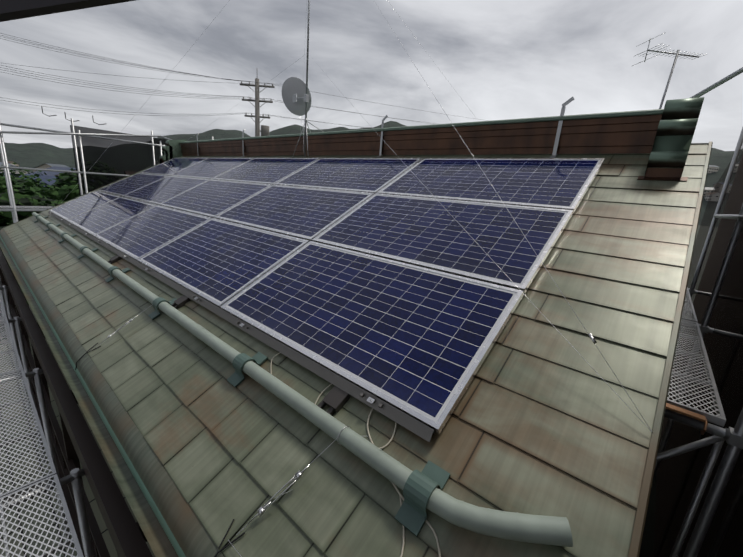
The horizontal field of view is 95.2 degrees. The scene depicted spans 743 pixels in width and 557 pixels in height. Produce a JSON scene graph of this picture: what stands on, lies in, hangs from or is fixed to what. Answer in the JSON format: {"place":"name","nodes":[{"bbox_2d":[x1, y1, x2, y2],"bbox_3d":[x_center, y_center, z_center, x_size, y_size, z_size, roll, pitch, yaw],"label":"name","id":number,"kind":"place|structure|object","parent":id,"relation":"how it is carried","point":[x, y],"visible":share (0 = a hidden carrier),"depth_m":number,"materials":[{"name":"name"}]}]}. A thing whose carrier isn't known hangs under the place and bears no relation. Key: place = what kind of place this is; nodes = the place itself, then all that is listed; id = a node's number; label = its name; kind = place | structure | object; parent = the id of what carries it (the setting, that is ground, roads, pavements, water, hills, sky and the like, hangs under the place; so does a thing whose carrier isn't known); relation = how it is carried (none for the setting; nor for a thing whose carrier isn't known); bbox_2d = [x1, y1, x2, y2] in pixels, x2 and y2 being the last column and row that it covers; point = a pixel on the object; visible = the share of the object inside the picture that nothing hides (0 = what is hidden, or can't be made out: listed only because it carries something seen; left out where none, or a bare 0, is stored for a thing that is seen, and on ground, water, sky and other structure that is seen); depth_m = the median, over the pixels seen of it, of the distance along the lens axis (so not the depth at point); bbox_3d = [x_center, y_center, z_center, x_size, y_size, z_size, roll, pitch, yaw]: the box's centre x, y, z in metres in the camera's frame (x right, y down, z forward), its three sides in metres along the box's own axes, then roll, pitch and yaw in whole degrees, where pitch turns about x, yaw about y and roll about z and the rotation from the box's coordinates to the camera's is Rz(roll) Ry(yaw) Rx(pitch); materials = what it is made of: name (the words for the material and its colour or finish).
{"place":"outdoors","nodes":[
{"label":"outdoors","id":0,"kind":"place"},
{"bbox_2d":[0,222,39,337],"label":"tree","id":1,"kind":"object","parent":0,"point":[3,224],"depth_m":9.09,"materials":[{"name":"green plant"}]},
{"bbox_2d":[0,173,78,344],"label":"tree leaves","id":2,"kind":"object","parent":1,"relation":"attached to","point":[73,192],"visible":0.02,"depth_m":10.99,"materials":[{"name":"green plant"}]},
{"bbox_2d":[0,0,135,21],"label":"roof eave","id":3,"kind":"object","parent":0,"point":[14,9],"depth_m":0.30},
{"bbox_2d":[48,211,434,441],"bbox_3d":[-3.408,-0.389,4.457,9.710,0.058,0.047,16,19,38],"label":"panel skirt","id":4,"kind":"object","parent":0,"point":[413,425],"visible":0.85,"depth_m":2.02,"materials":[{"name":"silver metal"}]},
{"bbox_2d":[0,121,734,224],"bbox_3d":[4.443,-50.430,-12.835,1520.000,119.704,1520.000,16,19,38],"label":"hills","id":5,"kind":"structure","parent":0,"point":[30,155],"depth_m":369.40,"materials":[{"name":"green plant"}]},
{"bbox_2d":[0,0,742,150],"label":"sky","id":6,"kind":"structure","parent":0,"point":[504,59],"materials":[{"name":"grey"}]},
{"label":"ground","id":7,"kind":"structure","parent":0,"visible":0},
{"bbox_2d":[14,173,77,190],"bbox_3d":[-16.716,-4.055,21.062,5.945,4.599,6.200,5,15,2],"label":"tree","id":8,"kind":"object","parent":7,"relation":"on","point":[60,180],"depth_m":18.63,"materials":[{"name":"green plant"}]},
{"bbox_2d":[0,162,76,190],"bbox_3d":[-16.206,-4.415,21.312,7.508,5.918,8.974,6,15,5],"label":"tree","id":9,"kind":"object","parent":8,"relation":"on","point":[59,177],"depth_m":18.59,"materials":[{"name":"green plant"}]},
{"bbox_2d":[0,339,154,556],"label":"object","id":10,"kind":"structure","parent":7,"relation":"on","point":[111,548],"depth_m":4.74,"materials":[{"name":"metal"}]},
{"bbox_2d":[0,249,152,556],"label":"veranda frame","id":11,"kind":"object","parent":10,"relation":"on","point":[75,444],"visible":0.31,"depth_m":2.79,"materials":[{"name":"brown paint"}]},
{"bbox_2d":[240,78,274,136],"bbox_3d":[-7.033,-5.324,21.139,1.606,13.850,1.418,16,19,38],"label":"utility pole","id":12,"kind":"object","parent":7,"relation":"on","point":[264,130],"visible":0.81,"depth_m":19.80,"materials":[{"name":"concrete"}]},
{"bbox_2d":[0,161,718,345],"bbox_3d":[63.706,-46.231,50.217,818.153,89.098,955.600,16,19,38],"label":"houses","id":13,"kind":"structure","parent":7,"relation":"on","point":[51,175],"depth_m":85.66,"materials":[{"name":"grey"}]},
{"bbox_2d":[0,67,742,556],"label":"scaffold pipes","id":14,"kind":"object","parent":7,"relation":"on","point":[732,437],"visible":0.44,"depth_m":2.58,"materials":[{"name":"silver metal"}]},
{"bbox_2d":[70,125,166,195],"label":"scaffold sheets","id":15,"kind":"object","parent":14,"relation":"attached to","point":[123,158],"visible":0.2,"depth_m":9.45,"materials":[{"name":"black"}]},
{"bbox_2d":[0,206,720,556],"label":"scaffold decks","id":16,"kind":"object","parent":14,"relation":"on","point":[28,412],"visible":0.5,"depth_m":2.20,"materials":[{"name":"silver metal"}]},
{"bbox_2d":[665,403,707,434],"bbox_3d":[1.657,0.746,1.842,0.231,0.086,0.090,16,19,38],"label":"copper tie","id":17,"kind":"object","parent":14,"relation":"on","point":[694,415],"visible":0.83,"depth_m":1.80,"materials":[{"name":"brown metal"}]},
{"bbox_2d":[639,143,742,556],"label":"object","id":18,"kind":"object","parent":14,"relation":"attached to","point":[675,483],"visible":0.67,"depth_m":2.98,"materials":[{"name":"black metal"}]},
{"bbox_3d":[-12.882,0.244,14.346,4.575,5.686,4.738,16,19,38],"label":"tree trunk","id":19,"kind":"object","parent":7,"relation":"on","visible":0},
{"bbox_2d":[6,176,70,225],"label":"tree leaves","id":20,"kind":"object","parent":19,"relation":"attached to","point":[52,191],"visible":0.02,"depth_m":13.28,"materials":[{"name":"green plant"}]},
{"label":"panel","id":21,"kind":"object","parent":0,"visible":0},
{"bbox_2d":[49,190,120,220],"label":"panel","id":22,"kind":"object","parent":21,"relation":"on","point":[79,206],"visible":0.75,"depth_m":7.04,"materials":[{"name":"blue glass"}]},
{"bbox_2d":[67,196,155,236],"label":"panel","id":23,"kind":"object","parent":21,"relation":"on","point":[99,219],"visible":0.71,"depth_m":5.82,"materials":[{"name":"blue glass"}]},
{"bbox_2d":[98,173,167,196],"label":"panel","id":24,"kind":"object","parent":21,"relation":"on","point":[125,186],"visible":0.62,"depth_m":7.60,"materials":[{"name":"blue glass"}]},
{"bbox_2d":[94,205,211,260],"bbox_3d":[-3.088,-0.697,4.724,1.930,0.498,0.894,16,19,38],"label":"panel","id":25,"kind":"object","parent":21,"relation":"on","point":[141,234],"visible":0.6,"depth_m":4.59,"materials":[{"name":"blue glass"}]},
{"bbox_2d":[123,176,209,204],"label":"panel","id":26,"kind":"object","parent":21,"relation":"on","point":[157,192],"visible":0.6,"depth_m":6.38,"materials":[{"name":"blue glass"}]},
{"bbox_2d":[140,158,206,175],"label":"panel","id":27,"kind":"object","parent":21,"relation":"on","point":[170,167],"visible":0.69,"depth_m":8.14,"materials":[{"name":"blue glass"}]},
{"bbox_2d":[170,158,252,178],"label":"panel","id":28,"kind":"object","parent":21,"relation":"on","point":[209,168],"visible":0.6,"depth_m":6.93,"materials":[{"name":"blue glass"}]},
{"bbox_2d":[50,213,374,403],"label":"skirt bolts","id":29,"kind":"object","parent":21,"relation":"attached to","point":[370,400],"visible":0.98,"depth_m":2.39,"materials":[{"name":"silver metal"}]},
{"bbox_2d":[159,179,271,217],"bbox_3d":[-2.472,-1.280,5.272,1.930,0.498,0.894,16,19,38],"label":"panel","id":30,"kind":"object","parent":21,"relation":"on","point":[212,198],"visible":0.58,"depth_m":5.16,"materials":[{"name":"blue glass"}]},
{"bbox_2d":[138,218,308,307],"bbox_3d":[-1.613,-0.268,3.522,1.930,0.498,0.894,16,19,38],"label":"panel","id":31,"kind":"object","parent":21,"relation":"on","point":[217,262],"visible":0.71,"depth_m":3.35,"materials":[{"name":"blue glass"}]},
{"bbox_2d":[212,158,319,184],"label":"panel","id":32,"kind":"object","parent":21,"relation":"on","point":[272,171],"visible":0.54,"depth_m":5.71,"materials":[{"name":"blue glass"}]},
{"bbox_2d":[214,184,373,241],"bbox_3d":[-0.997,-0.851,4.071,1.930,0.498,0.894,16,19,38],"label":"panel","id":33,"kind":"object","parent":21,"relation":"on","point":[307,213],"visible":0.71,"depth_m":3.92,"materials":[{"name":"blue glass"}]},
{"bbox_2d":[274,158,422,193],"bbox_3d":[-0.381,-1.433,4.619,1.930,0.498,0.894,16,19,38],"label":"panel","id":34,"kind":"object","parent":21,"relation":"on","point":[372,175],"visible":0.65,"depth_m":4.48,"materials":[{"name":"blue glass"}]},
{"bbox_2d":[220,241,522,433],"bbox_3d":[-0.139,0.162,2.321,1.930,0.498,0.894,16,19,38],"label":"panel","id":35,"kind":"object","parent":21,"relation":"on","point":[416,342],"visible":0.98,"depth_m":2.06,"materials":[{"name":"blue glass"}]},
{"bbox_2d":[312,193,572,293],"bbox_3d":[0.478,-0.421,2.869,1.930,0.498,0.894,16,19,38],"label":"panel","id":36,"kind":"object","parent":21,"relation":"on","point":[430,233],"visible":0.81,"depth_m":2.66,"materials":[{"name":"blue glass"}]},
{"bbox_2d":[377,158,604,212],"bbox_3d":[1.094,-1.004,3.418,1.930,0.498,0.894,16,19,38],"label":"panel","id":37,"kind":"object","parent":21,"relation":"on","point":[560,183],"visible":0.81,"depth_m":3.24,"materials":[{"name":"blue glass"}]},
{"bbox_3d":[-19.961,-5.005,23.261,6.463,5.294,6.360,16,19,38],"label":"tree","id":38,"kind":"object","parent":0,"visible":0},
{"bbox_2d":[0,163,75,185],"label":"tree leaves","id":39,"kind":"object","parent":38,"relation":"on","point":[24,175],"depth_m":20.61,"materials":[{"name":"green plant"}]},
{"bbox_3d":[-13.311,-1.623,14.361,7.556,3.672,6.124,16,19,38],"label":"tree","id":40,"kind":"object","parent":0,"visible":0},
{"bbox_2d":[0,187,58,224],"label":"tree","id":41,"kind":"object","parent":40,"relation":"on","point":[25,201],"visible":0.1,"depth_m":11.51,"materials":[{"name":"green plant"}]},
{"bbox_2d":[0,169,67,222],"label":"tree leaves","id":42,"kind":"object","parent":40,"relation":"on","point":[5,196],"visible":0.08,"depth_m":11.77,"materials":[{"name":"green plant"}]},
{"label":"house","id":43,"kind":"structure","parent":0},
{"bbox_2d":[0,141,712,556],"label":"verge trim","id":44,"kind":"structure","parent":43,"relation":"attached to","point":[644,495],"depth_m":1.42,"materials":[{"name":"beige metal"}]},
{"bbox_2d":[0,228,223,556],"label":"eave nose","id":45,"kind":"object","parent":44,"relation":"attached to","point":[186,532],"visible":1,"depth_m":1.90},
{"bbox_2d":[0,238,177,556],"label":"gutter","id":46,"kind":"object","parent":45,"relation":"on","point":[159,542],"visible":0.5,"depth_m":2.02,"materials":[{"name":"metal"}]},
{"bbox_2d":[75,343,244,556],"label":"eave bands","id":47,"kind":"object","parent":45,"relation":"on","point":[227,545],"visible":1,"depth_m":1.37,"materials":[{"name":"patinated black"}]},
{"bbox_2d":[8,156,624,556],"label":"roof underlay","id":48,"kind":"object","parent":45,"relation":"on","point":[278,423],"depth_m":1.75,"materials":[{"name":"grey"}]},
{"bbox_2d":[97,301,350,556],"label":"turnbuckles","id":49,"kind":"object","parent":48,"relation":"on","point":[261,509],"visible":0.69,"depth_m":1.44,"materials":[{"name":"silver metal"}]},
{"bbox_2d":[3,143,708,556],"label":"roof shingles","id":50,"kind":"object","parent":48,"relation":"on","point":[553,417],"visible":0.46,"depth_m":1.67,"materials":[{"name":"green tile"}]},
{"bbox_2d":[159,140,186,163],"bbox_3d":[-5.502,-3.515,9.426,0.230,0.732,0.650,16,19,38],"label":"ridge end cap","id":51,"kind":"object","parent":50,"relation":"on","point":[171,145],"depth_m":9.30,"materials":[{"name":"green metal"}]},
{"bbox_2d":[107,255,349,415],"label":"under brackets","id":52,"kind":"object","parent":50,"relation":"on","point":[335,399],"visible":0.85,"depth_m":1.77,"materials":[{"name":"metal"}]},
{"bbox_2d":[34,215,450,536],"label":"pipe saddles","id":53,"kind":"object","parent":50,"relation":"on","point":[418,490],"visible":0.94,"depth_m":1.30,"materials":[{"name":"teal metal"}]},
{"bbox_2d":[32,212,572,546],"bbox_3d":[-3.462,-0.312,4.352,10.750,0.153,0.218,16,19,38],"label":"pipe","id":54,"kind":"object","parent":50,"relation":"on","point":[539,529],"visible":0.96,"depth_m":1.40,"materials":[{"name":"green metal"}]},
{"bbox_2d":[292,0,322,157],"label":"antenna mast","id":55,"kind":"object","parent":50,"relation":"on","point":[305,98],"visible":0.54,"depth_m":5.80,"materials":[{"name":"grey metal"}]},
{"bbox_2d":[282,77,311,115],"bbox_3d":[-1.232,-3.187,6.019,0.502,0.547,0.600,16,19,38],"label":"dish","id":56,"kind":"object","parent":55,"relation":"attached to","point":[291,86],"visible":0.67,"depth_m":5.89,"materials":[{"name":"grey metal"}]},
{"bbox_2d":[46,0,652,432],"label":"guy wires","id":57,"kind":"object","parent":55,"relation":"attached to","point":[472,238],"visible":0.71,"depth_m":1.94,"materials":[{"name":"silver metal"}]},
{"bbox_2d":[270,352,440,556],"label":"cables","id":58,"kind":"object","parent":50,"relation":"on","point":[426,521],"visible":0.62,"depth_m":1.38,"materials":[{"name":"beige plastic"}]},
{"bbox_2d":[179,109,663,142],"bbox_3d":[-1.195,-2.472,6.443,10.590,0.452,0.608,16,19,38],"label":"ridge cap","id":59,"kind":"object","parent":50,"relation":"on","point":[604,115],"visible":0.12,"depth_m":3.99,"materials":[{"name":"metal"}]},
{"bbox_2d":[180,114,661,155],"bbox_3d":[-1.365,-2.422,6.252,10.550,0.365,0.036,16,19,38],"label":"ridge face","id":60,"kind":"object","parent":59,"relation":"attached to","point":[625,134],"visible":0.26,"depth_m":4.11},
{"bbox_2d":[195,97,573,157],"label":"ridge brackets","id":61,"kind":"object","parent":60,"relation":"attached to","point":[564,104],"visible":0.83,"depth_m":3.55,"materials":[{"name":"grey metal"}]},
{"bbox_2d":[637,168,687,180],"bbox_3d":[2.339,-0.836,2.722,0.310,0.099,0.064,16,19,38],"label":"flashing","id":62,"kind":"object","parent":50,"relation":"on","point":[669,174],"visible":0.95,"depth_m":2.72,"materials":[{"name":"orange metal"}]},
{"bbox_2d":[644,97,703,176],"bbox_3d":[2.552,-1.169,2.865,0.230,0.732,0.650,16,19,38],"label":"ridge end cap","id":63,"kind":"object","parent":50,"relation":"on","point":[675,132],"depth_m":2.69,"materials":[{"name":"green metal"}]},
{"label":"roof slope","id":64,"kind":"object","parent":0,"visible":0},
{"bbox_2d":[632,32,705,108],"bbox_3d":[3.950,-1.962,4.804,0.767,2.441,0.440,3,15,-6],"label":"yagi antenna","id":65,"kind":"object","parent":64,"relation":"on","point":[671,72],"visible":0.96,"depth_m":4.55,"materials":[{"name":"grey metal"}]},
{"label":"utility poles","id":66,"kind":"object","parent":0,"visible":0},
{"bbox_2d":[0,33,487,128],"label":"power lines","id":67,"kind":"object","parent":66,"relation":"hanging from","point":[150,89],"visible":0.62,"depth_m":18.14,"materials":[{"name":"grey metal"}]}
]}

